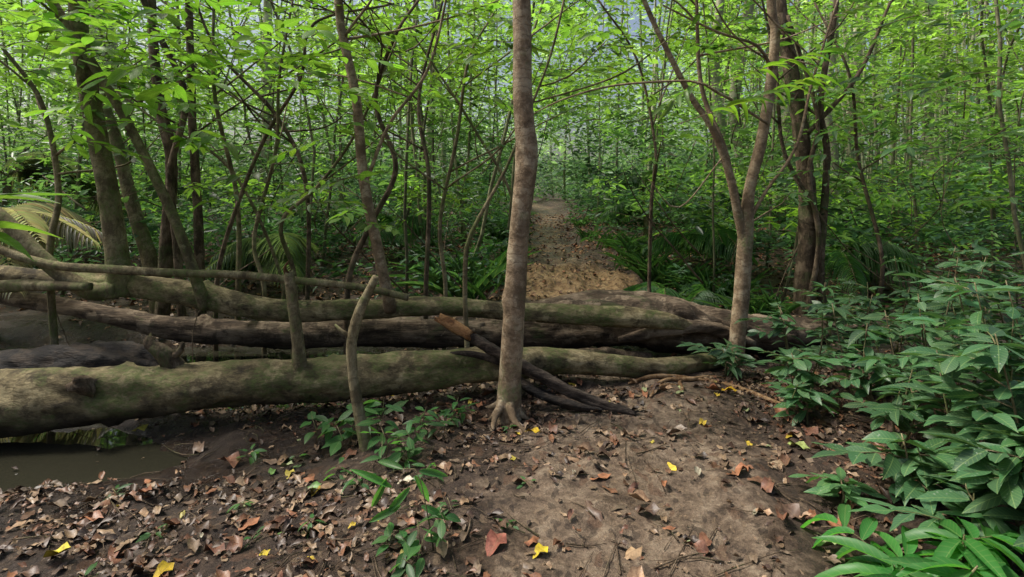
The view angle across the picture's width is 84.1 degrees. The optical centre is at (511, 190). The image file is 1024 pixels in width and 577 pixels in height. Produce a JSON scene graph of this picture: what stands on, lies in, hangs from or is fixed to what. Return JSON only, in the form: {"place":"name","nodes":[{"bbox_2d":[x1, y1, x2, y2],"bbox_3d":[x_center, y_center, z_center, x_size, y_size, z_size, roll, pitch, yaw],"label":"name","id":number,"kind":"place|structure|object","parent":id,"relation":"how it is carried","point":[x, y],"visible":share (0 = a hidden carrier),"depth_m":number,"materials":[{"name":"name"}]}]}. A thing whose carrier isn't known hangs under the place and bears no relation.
{"place":"outdoors","nodes":[
{"label":"outdoors","id":0,"kind":"place"},
{"bbox_2d":[0,185,1023,576],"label":"ground","id":1,"kind":"structure","parent":0,"point":[702,497],"depth_m":3.04,"materials":[{"name":"soil"}]},
{"bbox_2d":[0,202,102,299],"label":"palm","id":2,"kind":"object","parent":1,"relation":"on","point":[39,216],"visible":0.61,"depth_m":6.05,"materials":[{"name":"green plant"}]},
{"bbox_2d":[0,151,128,264],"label":"palm","id":3,"kind":"object","parent":1,"relation":"on","point":[29,170],"visible":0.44,"depth_m":9.52,"materials":[{"name":"green plant"}]},
{"bbox_2d":[0,340,158,368],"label":"burnt log","id":4,"kind":"object","parent":1,"relation":"on","point":[98,353],"visible":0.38,"depth_m":4.71,"materials":[{"name":"brown wood"}]},
{"bbox_2d":[0,40,185,344],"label":"thin sapling","id":5,"kind":"object","parent":1,"relation":"on","point":[52,318],"visible":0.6,"depth_m":5.34,"materials":[{"name":"brown plant"}]},
{"bbox_2d":[68,0,130,297],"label":"tree","id":6,"kind":"object","parent":1,"relation":"on","point":[115,242],"visible":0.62,"depth_m":5.08,"materials":[{"name":"brown plant"}]},
{"bbox_2d":[19,11,292,298],"bbox_3d":[-4.291,-0.285,7.028,3.238,3.646,1.026,0,0,0],"label":"thin sapling","id":7,"kind":"object","parent":1,"relation":"on","point":[253,208],"visible":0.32,"depth_m":6.65,"materials":[{"name":"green plant"}]},
{"bbox_2d":[99,27,228,313],"bbox_3d":[-4.533,-0.911,6.732,1.996,5.264,1.162,0,0,-15],"label":"leaning tree","id":8,"kind":"object","parent":1,"relation":"on","point":[147,251],"visible":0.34,"depth_m":6.94,"materials":[{"name":"brown plant"}]},
{"bbox_2d":[40,0,294,310],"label":"sapling","id":9,"kind":"object","parent":1,"relation":"on","point":[197,283],"visible":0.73,"depth_m":5.07,"materials":[{"name":"brown plant"}]},
{"bbox_2d":[35,0,336,316],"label":"vine covered tree","id":10,"kind":"object","parent":1,"relation":"on","point":[169,254],"visible":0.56,"depth_m":6.46,"materials":[{"name":"brown plant"}]},
{"bbox_2d":[0,346,448,493],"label":"water puddle","id":11,"kind":"object","parent":1,"relation":"on","point":[69,456],"visible":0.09,"depth_m":3.60,"materials":[{"name":"brown"}]},
{"bbox_2d":[0,291,484,349],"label":"fallen log","id":12,"kind":"object","parent":1,"relation":"on","point":[402,332],"visible":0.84,"depth_m":5.50,"materials":[{"name":"brown wood"}]},
{"bbox_2d":[189,233,317,290],"bbox_3d":[-3.389,0.913,7.563,1.445,0.715,2.217,0,0,-43],"label":"palm","id":13,"kind":"object","parent":1,"relation":"on","point":[297,243],"visible":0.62,"depth_m":7.27,"materials":[{"name":"green plant"}]},
{"bbox_2d":[115,0,394,350],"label":"thin sapling","id":14,"kind":"object","parent":1,"relation":"on","point":[237,205],"visible":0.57,"depth_m":5.88,"materials":[{"name":"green plant"}]},
{"bbox_2d":[257,0,271,236],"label":"forest tree","id":15,"kind":"object","parent":1,"relation":"on","point":[266,4],"visible":0.17,"depth_m":11.94,"materials":[{"name":"green plant"}]},
{"bbox_2d":[199,0,338,320],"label":"thin sapling","id":16,"kind":"object","parent":1,"relation":"on","point":[238,223],"visible":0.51,"depth_m":6.12,"materials":[{"name":"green plant"}]},
{"bbox_2d":[152,0,392,299],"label":"thin sapling","id":17,"kind":"object","parent":1,"relation":"on","point":[289,139],"visible":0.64,"depth_m":6.26,"materials":[{"name":"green plant"}]},
{"bbox_2d":[252,0,386,353],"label":"thin sapling","id":18,"kind":"object","parent":1,"relation":"on","point":[256,224],"visible":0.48,"depth_m":5.80,"materials":[{"name":"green plant"}]},
{"bbox_2d":[300,411,342,443],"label":"seedling","id":19,"kind":"object","parent":1,"relation":"on","point":[324,420],"visible":0.88,"depth_m":3.51,"materials":[{"name":"green plant"}]},
{"bbox_2d":[0,207,695,349],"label":"fallen log","id":20,"kind":"object","parent":1,"relation":"on","point":[224,300],"visible":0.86,"depth_m":5.12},
{"bbox_2d":[0,245,409,300],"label":"fallen branch","id":21,"kind":"object","parent":20,"relation":"on","point":[16,285],"visible":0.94,"depth_m":4.87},
{"bbox_2d":[243,0,455,354],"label":"thin sapling","id":22,"kind":"object","parent":1,"relation":"on","point":[364,237],"visible":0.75,"depth_m":5.49,"materials":[{"name":"brown plant"}]},
{"bbox_2d":[318,420,380,455],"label":"seedling","id":23,"kind":"object","parent":1,"relation":"on","point":[334,443],"visible":0.84,"depth_m":3.45,"materials":[{"name":"green plant"}]},
{"bbox_2d":[335,275,378,451],"bbox_3d":[-0.931,1.066,3.401,0.268,1.122,0.100,0,0,0],"label":"sapling","id":24,"kind":"object","parent":1,"relation":"on","point":[351,335],"visible":0.88,"depth_m":3.37,"materials":[{"name":"brown plant"}]},
{"bbox_2d":[278,0,447,294],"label":"thin sapling","id":25,"kind":"object","parent":1,"relation":"on","point":[286,214],"visible":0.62,"depth_m":6.07,"materials":[{"name":"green plant"}]},
{"bbox_2d":[0,261,726,437],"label":"fallen log","id":26,"kind":"object","parent":1,"relation":"on","point":[37,400],"visible":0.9,"depth_m":3.87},
{"bbox_2d":[296,0,443,318],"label":"thin sapling","id":27,"kind":"object","parent":1,"relation":"on","point":[316,108],"visible":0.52,"depth_m":6.25,"materials":[{"name":"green plant"}]},
{"bbox_2d":[336,399,407,434],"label":"seedling","id":28,"kind":"object","parent":1,"relation":"on","point":[397,406],"visible":0.66,"depth_m":3.64,"materials":[{"name":"green plant"}]},
{"bbox_2d":[357,414,406,456],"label":"seedling","id":29,"kind":"object","parent":1,"relation":"on","point":[373,441],"visible":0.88,"depth_m":3.30,"materials":[{"name":"green plant"}]},
{"bbox_2d":[262,0,504,313],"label":"sapling","id":30,"kind":"object","parent":1,"relation":"on","point":[389,305],"visible":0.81,"depth_m":5.07,"materials":[{"name":"brown plant"}]},
{"bbox_2d":[361,433,417,468],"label":"seedling","id":31,"kind":"object","parent":1,"relation":"on","point":[394,456],"visible":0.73,"depth_m":3.09,"materials":[{"name":"green plant"}]},
{"bbox_2d":[371,522,410,570],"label":"seedling","id":32,"kind":"object","parent":1,"relation":"on","point":[402,535],"visible":0.91,"depth_m":2.37,"materials":[{"name":"green plant"}]},
{"bbox_2d":[353,213,442,247],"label":"palm","id":33,"kind":"object","parent":1,"relation":"on","point":[389,220],"visible":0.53,"depth_m":9.04,"materials":[{"name":"green plant"}]},
{"bbox_2d":[350,459,448,551],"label":"bamboo seedling","id":34,"kind":"object","parent":1,"relation":"on","point":[395,506],"visible":0.98,"depth_m":2.45,"materials":[{"name":"green plant"}]},
{"bbox_2d":[390,420,428,458],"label":"seedling","id":35,"kind":"object","parent":1,"relation":"on","point":[410,443],"visible":0.98,"depth_m":3.23,"materials":[{"name":"green plant"}]},
{"bbox_2d":[397,507,460,548],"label":"seedling","id":36,"kind":"object","parent":1,"relation":"on","point":[412,542],"visible":0.89,"depth_m":2.39,"materials":[{"name":"green plant"}]},
{"bbox_2d":[392,237,508,281],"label":"grass clump","id":37,"kind":"object","parent":1,"relation":"on","point":[456,259],"visible":0.27,"depth_m":8.47,"materials":[{"name":"green plant"}]},
{"bbox_2d":[389,0,512,202],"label":"thin sapling","id":38,"kind":"object","parent":1,"relation":"on","point":[437,73],"visible":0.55,"depth_m":6.95,"materials":[{"name":"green plant"}]},
{"bbox_2d":[300,0,602,349],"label":"thin sapling","id":39,"kind":"object","parent":1,"relation":"on","point":[491,144],"visible":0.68,"depth_m":5.48,"materials":[{"name":"brown plant"}]},
{"bbox_2d":[363,242,541,299],"bbox_3d":[-0.805,1.113,7.300,2.699,0.798,1.900,0,0,-37],"label":"grass clump","id":40,"kind":"object","parent":1,"relation":"on","point":[479,284],"visible":0.57,"depth_m":7.21,"materials":[{"name":"green plant"}]},
{"bbox_2d":[0,371,951,576],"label":"fallen twigs","id":41,"kind":"object","parent":1,"relation":"on","point":[527,528],"visible":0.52,"depth_m":2.88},
{"bbox_2d":[436,242,533,292],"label":"grass clump","id":42,"kind":"object","parent":1,"relation":"on","point":[501,259],"visible":0.23,"depth_m":7.96,"materials":[{"name":"green plant"}]},
{"bbox_2d":[485,0,537,432],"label":"slender tree","id":43,"kind":"object","parent":1,"relation":"on","point":[507,405],"visible":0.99,"depth_m":3.74,"materials":[{"name":"brown plant"}]},
{"bbox_2d":[534,47,855,126],"bbox_3d":[1.292,-0.753,4.514,2.398,0.519,1.199,0,0,0],"label":"leafy branch","id":44,"kind":"object","parent":43,"relation":"attached to","point":[689,90],"visible":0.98,"depth_m":4.29,"materials":[{"name":"green plant"}]},
{"bbox_2d":[0,209,1023,576],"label":"leaf litter","id":45,"kind":"object","parent":1,"relation":"on","point":[156,567],"visible":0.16,"depth_m":2.94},
{"bbox_2d":[0,0,1023,260],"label":"overhanging foliage","id":46,"kind":"object","parent":1,"relation":"on","point":[120,78],"visible":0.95,"depth_m":4.68,"materials":[{"name":"green plant"}]},
{"bbox_2d":[0,0,1023,240],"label":"midground foliage","id":47,"kind":"object","parent":1,"relation":"on","point":[581,164],"visible":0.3,"depth_m":14.03,"materials":[{"name":"green plant"}]},
{"bbox_2d":[0,0,1023,305],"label":"distant saplings","id":48,"kind":"object","parent":1,"relation":"on","point":[724,100],"visible":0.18,"depth_m":11.10,"materials":[{"name":"green plant"}]},
{"bbox_2d":[0,183,1023,326],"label":"undergrowth","id":49,"kind":"object","parent":1,"relation":"on","point":[499,275],"visible":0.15,"depth_m":9.36,"materials":[{"name":"green plant"}]},
{"bbox_2d":[0,0,1023,201],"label":"background foliage","id":50,"kind":"object","parent":1,"relation":"on","point":[548,184],"visible":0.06,"depth_m":25.98,"materials":[{"name":"green plant"}]},
{"bbox_2d":[0,0,1023,361],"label":"tangled vines","id":51,"kind":"object","parent":1,"relation":"on","point":[538,156],"visible":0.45,"depth_m":7.56,"materials":[{"name":"brown plant"}]},
{"bbox_2d":[0,0,1023,304],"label":"understorey foliage","id":52,"kind":"object","parent":1,"relation":"on","point":[842,232],"visible":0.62,"depth_m":8.58,"materials":[{"name":"green plant"}]},
{"bbox_2d":[434,313,636,415],"bbox_3d":[0.147,1.189,3.954,1.422,0.650,0.176,0,0,10],"label":"charred branch","id":53,"kind":"object","parent":1,"relation":"on","point":[586,400],"visible":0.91,"depth_m":3.91,"materials":[{"name":"brown wood"}]},
{"bbox_2d":[463,0,715,347],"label":"thin sapling","id":54,"kind":"object","parent":1,"relation":"on","point":[621,73],"visible":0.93,"depth_m":4.64,"materials":[{"name":"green plant"}]},
{"bbox_2d":[602,231,656,259],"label":"grass clump","id":55,"kind":"object","parent":1,"relation":"on","point":[623,243],"visible":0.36,"depth_m":9.27,"materials":[{"name":"green plant"}]},
{"bbox_2d":[596,194,695,242],"bbox_3d":[2.603,0.634,11.302,1.866,1.146,1.512,0,0,0],"label":"palm","id":56,"kind":"object","parent":1,"relation":"on","point":[615,208],"visible":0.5,"depth_m":10.94,"materials":[{"name":"green plant"}]},
{"bbox_2d":[620,170,683,222],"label":"palm","id":57,"kind":"object","parent":1,"relation":"on","point":[635,177],"visible":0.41,"depth_m":13.49,"materials":[{"name":"green plant"}]},
{"bbox_2d":[609,244,698,288],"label":"grass clump","id":58,"kind":"object","parent":1,"relation":"on","point":[641,270],"visible":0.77,"depth_m":8.22,"materials":[{"name":"green plant"}]},
{"bbox_2d":[461,289,851,357],"bbox_3d":[1.407,1.339,5.657,4.315,0.616,0.876,0,0,0],"label":"decayed log","id":59,"kind":"object","parent":1,"relation":"on","point":[710,326],"visible":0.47,"depth_m":5.45,"materials":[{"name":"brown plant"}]},
{"bbox_2d":[623,281,694,302],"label":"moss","id":60,"kind":"object","parent":1,"relation":"on","point":[656,287],"visible":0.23,"depth_m":7.31,"materials":[{"name":"green plant"}]},
{"bbox_2d":[580,0,768,291],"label":"thin sapling","id":61,"kind":"object","parent":1,"relation":"on","point":[652,122],"visible":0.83,"depth_m":6.79,"materials":[{"name":"green plant"}]},
{"bbox_2d":[652,252,734,296],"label":"grass clump","id":62,"kind":"object","parent":1,"relation":"on","point":[676,281],"visible":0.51,"depth_m":7.82,"materials":[{"name":"green plant"}]},
{"bbox_2d":[641,225,758,264],"bbox_3d":[2.794,0.876,8.621,1.649,0.772,2.087,0,0,0],"label":"palm","id":63,"kind":"object","parent":1,"relation":"on","point":[725,241],"visible":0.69,"depth_m":8.09,"materials":[{"name":"green plant"}]},
{"bbox_2d":[677,281,732,307],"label":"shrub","id":64,"kind":"object","parent":1,"relation":"on","point":[701,290],"visible":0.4,"depth_m":7.19,"materials":[{"name":"green plant"}]},
{"bbox_2d":[628,374,798,410],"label":"exposed roots","id":65,"kind":"object","parent":1,"relation":"on","point":[679,379],"visible":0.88,"depth_m":4.40,"materials":[{"name":"brown plant"}]},
{"bbox_2d":[708,0,730,224],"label":"forest tree","id":66,"kind":"object","parent":1,"relation":"on","point":[718,115],"visible":0.34,"depth_m":10.95,"materials":[{"name":"green plant"}]},
{"bbox_2d":[676,338,767,379],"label":"shrub","id":67,"kind":"object","parent":1,"relation":"on","point":[727,354],"visible":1,"depth_m":4.56,"materials":[{"name":"green plant"}]},
{"bbox_2d":[678,265,775,301],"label":"grass clump","id":68,"kind":"object","parent":1,"relation":"on","point":[753,281],"visible":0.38,"depth_m":7.53,"materials":[{"name":"green plant"}]},
{"bbox_2d":[686,287,780,315],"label":"grass clump","id":69,"kind":"object","parent":1,"relation":"on","point":[726,301],"visible":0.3,"depth_m":6.57,"materials":[{"name":"green plant"}]},
{"bbox_2d":[727,0,754,221],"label":"forest tree","id":70,"kind":"object","parent":1,"relation":"on","point":[732,94],"visible":0.15,"depth_m":11.93,"materials":[{"name":"green plant"}]},
{"bbox_2d":[607,0,883,367],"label":"forked tree","id":71,"kind":"object","parent":1,"relation":"on","point":[744,210],"visible":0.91,"depth_m":5.25,"materials":[{"name":"brown plant"}]},
{"bbox_2d":[719,278,811,317],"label":"grass clump","id":72,"kind":"object","parent":1,"relation":"on","point":[789,307],"visible":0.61,"depth_m":6.49,"materials":[{"name":"green plant"}]},
{"bbox_2d":[772,53,793,227],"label":"forest tree","id":73,"kind":"object","parent":1,"relation":"on","point":[783,107],"visible":0.04,"depth_m":13.39,"materials":[{"name":"green plant"}]},
{"bbox_2d":[761,378,842,425],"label":"shrub","id":74,"kind":"object","parent":1,"relation":"on","point":[792,394],"visible":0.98,"depth_m":3.64,"materials":[{"name":"green plant"}]},
{"bbox_2d":[759,347,854,398],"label":"shrub","id":75,"kind":"object","parent":1,"relation":"on","point":[803,364],"visible":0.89,"depth_m":3.87,"materials":[{"name":"green plant"}]},
{"bbox_2d":[729,0,893,314],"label":"vine covered tree","id":76,"kind":"object","parent":1,"relation":"on","point":[810,264],"visible":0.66,"depth_m":6.90,"materials":[{"name":"brown plant"}]},
{"bbox_2d":[734,301,890,385],"bbox_3d":[2.243,1.202,4.232,0.976,0.631,0.670,0,0,41],"label":"shrub","id":77,"kind":"object","parent":1,"relation":"on","point":[778,325],"visible":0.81,"depth_m":4.28,"materials":[{"name":"green plant"}]},
{"bbox_2d":[784,281,878,342],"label":"shrub","id":78,"kind":"object","parent":1,"relation":"on","point":[824,288],"visible":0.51,"depth_m":5.69,"materials":[{"name":"green plant"}]},
{"bbox_2d":[824,0,841,242],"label":"forest tree","id":79,"kind":"object","parent":1,"relation":"on","point":[829,120],"visible":0.15,"depth_m":10.43,"materials":[{"name":"green plant"}]},
{"bbox_2d":[788,467,886,506],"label":"shrub","id":80,"kind":"object","parent":1,"relation":"on","point":[826,487],"visible":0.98,"depth_m":2.74,"materials":[{"name":"green plant"}]},
{"bbox_2d":[806,318,874,371],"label":"shrub","id":81,"kind":"object","parent":1,"relation":"on","point":[830,339],"visible":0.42,"depth_m":4.82,"materials":[{"name":"green plant"}]},
{"bbox_2d":[761,0,923,306],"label":"thin sapling","id":82,"kind":"object","parent":1,"relation":"on","point":[876,230],"visible":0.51,"depth_m":7.27,"materials":[{"name":"green plant"}]},
{"bbox_2d":[785,294,921,395],"bbox_3d":[2.508,1.142,4.176,0.882,0.748,0.527,0,0,-22],"label":"shrub","id":83,"kind":"object","parent":1,"relation":"on","point":[818,305],"visible":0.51,"depth_m":4.15,"materials":[{"name":"green plant"}]},
{"bbox_2d":[846,2,869,210],"bbox_3d":[9.693,-4.432,15.940,0.502,10.692,0.894,0,0,0],"label":"forest tree","id":84,"kind":"object","parent":1,"relation":"on","point":[855,62],"visible":0.06,"depth_m":15.94,"materials":[{"name":"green plant"}]},
{"bbox_2d":[801,504,933,576],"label":"broadleaf seedling","id":85,"kind":"object","parent":1,"relation":"on","point":[873,551],"visible":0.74,"depth_m":2.20,"materials":[{"name":"green plant"}]},
{"bbox_2d":[821,323,926,419],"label":"shrub","id":86,"kind":"object","parent":1,"relation":"on","point":[880,369],"visible":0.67,"depth_m":3.65,"materials":[{"name":"green plant"}]},
{"bbox_2d":[822,279,935,369],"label":"shrub","id":87,"kind":"object","parent":1,"relation":"on","point":[842,300],"visible":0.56,"depth_m":4.59,"materials":[{"name":"green plant"}]},
{"bbox_2d":[840,369,946,448],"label":"shrub","id":88,"kind":"object","parent":1,"relation":"on","point":[895,412],"visible":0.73,"depth_m":3.14,"materials":[{"name":"green plant"}]},
{"bbox_2d":[825,236,967,306],"bbox_3d":[4.918,1.030,7.656,1.504,0.805,1.857,0,0,0],"label":"palm","id":89,"kind":"object","parent":1,"relation":"on","point":[838,265],"visible":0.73,"depth_m":7.46,"materials":[{"name":"green plant"}]},
{"bbox_2d":[811,430,984,513],"bbox_3d":[1.884,1.331,2.664,0.817,0.360,0.613,0,0,38],"label":"shrub","id":90,"kind":"object","parent":1,"relation":"on","point":[905,483],"visible":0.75,"depth_m":2.66,"materials":[{"name":"green plant"}]},
{"bbox_2d":[880,256,926,345],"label":"shrub","id":91,"kind":"object","parent":1,"relation":"on","point":[895,278],"visible":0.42,"depth_m":5.43,"materials":[{"name":"green plant"}]},
{"bbox_2d":[844,284,968,405],"bbox_3d":[2.760,1.059,3.906,0.726,0.880,0.859,0,0,10],"label":"shrub","id":92,"kind":"object","parent":1,"relation":"on","point":[897,331],"visible":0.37,"depth_m":3.85,"materials":[{"name":"green plant"}]},
{"bbox_2d":[854,547,1005,576],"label":"broadleaf seedling","id":93,"kind":"object","parent":1,"relation":"on","point":[941,565],"visible":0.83,"depth_m":2.02,"materials":[{"name":"green plant"}]},
{"bbox_2d":[919,1,941,213],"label":"forest tree","id":94,"kind":"object","parent":1,"relation":"on","point":[929,143],"visible":0.13,"depth_m":16.95,"materials":[{"name":"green plant"}]},
{"bbox_2d":[850,449,1023,555],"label":"shrub","id":95,"kind":"object","parent":1,"relation":"on","point":[1012,494],"visible":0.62,"depth_m":2.32,"materials":[{"name":"green plant"}]},
{"bbox_2d":[856,293,1019,427],"bbox_3d":[2.568,1.055,3.288,0.833,0.852,0.667,0,0,-12],"label":"shrub","id":96,"kind":"object","parent":1,"relation":"on","point":[902,361],"visible":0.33,"depth_m":3.38,"materials":[{"name":"green plant"}]},
{"bbox_2d":[894,246,990,339],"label":"shrub","id":97,"kind":"object","parent":1,"relation":"on","point":[982,250],"visible":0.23,"depth_m":4.76,"materials":[{"name":"green plant"}]},
{"bbox_2d":[884,515,1023,576],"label":"broadleaf seedling","id":98,"kind":"object","parent":1,"relation":"on","point":[984,550],"visible":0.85,"depth_m":2.13,"materials":[{"name":"green plant"}]},
{"bbox_2d":[891,347,1023,445],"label":"shrub","id":99,"kind":"object","parent":1,"relation":"on","point":[1001,416],"visible":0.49,"depth_m":2.83,"materials":[{"name":"green plant"}]},
{"bbox_2d":[892,273,1023,419],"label":"shrub","id":100,"kind":"object","parent":1,"relation":"on","point":[975,317],"visible":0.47,"depth_m":2.91,"materials":[{"name":"green plant"}]},
{"bbox_2d":[898,397,1023,526],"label":"shrub","id":101,"kind":"object","parent":1,"relation":"on","point":[994,427],"visible":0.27,"depth_m":2.51,"materials":[{"name":"green plant"}]},
{"bbox_2d":[901,319,1023,456],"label":"shrub","id":102,"kind":"object","parent":1,"relation":"on","point":[997,360],"visible":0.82,"depth_m":2.56,"materials":[{"name":"green plant"}]},
{"bbox_2d":[912,257,1023,384],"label":"shrub","id":103,"kind":"object","parent":1,"relation":"on","point":[966,269],"visible":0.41,"depth_m":4.25,"materials":[{"name":"green plant"}]},
{"bbox_2d":[923,276,1023,424],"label":"shrub","id":104,"kind":"object","parent":1,"relation":"on","point":[983,302],"visible":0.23,"depth_m":3.41,"materials":[{"name":"green plant"}]},
{"bbox_2d":[926,419,1023,546],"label":"shrub","id":105,"kind":"object","parent":1,"relation":"on","point":[971,455],"visible":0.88,"depth_m":2.25,"materials":[{"name":"green plant"}]},
{"bbox_2d":[932,252,1023,379],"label":"shrub","id":106,"kind":"object","parent":1,"relation":"on","point":[1016,317],"visible":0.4,"depth_m":3.07,"materials":[{"name":"green plant"}]},
{"bbox_2d":[958,276,1023,374],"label":"shrub","id":107,"kind":"object","parent":1,"relation":"on","point":[988,313],"visible":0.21,"depth_m":3.62,"materials":[{"name":"green plant"}]},
{"bbox_2d":[0,0,1023,185],"label":"sky","id":108,"kind":"structure","parent":0,"point":[635,20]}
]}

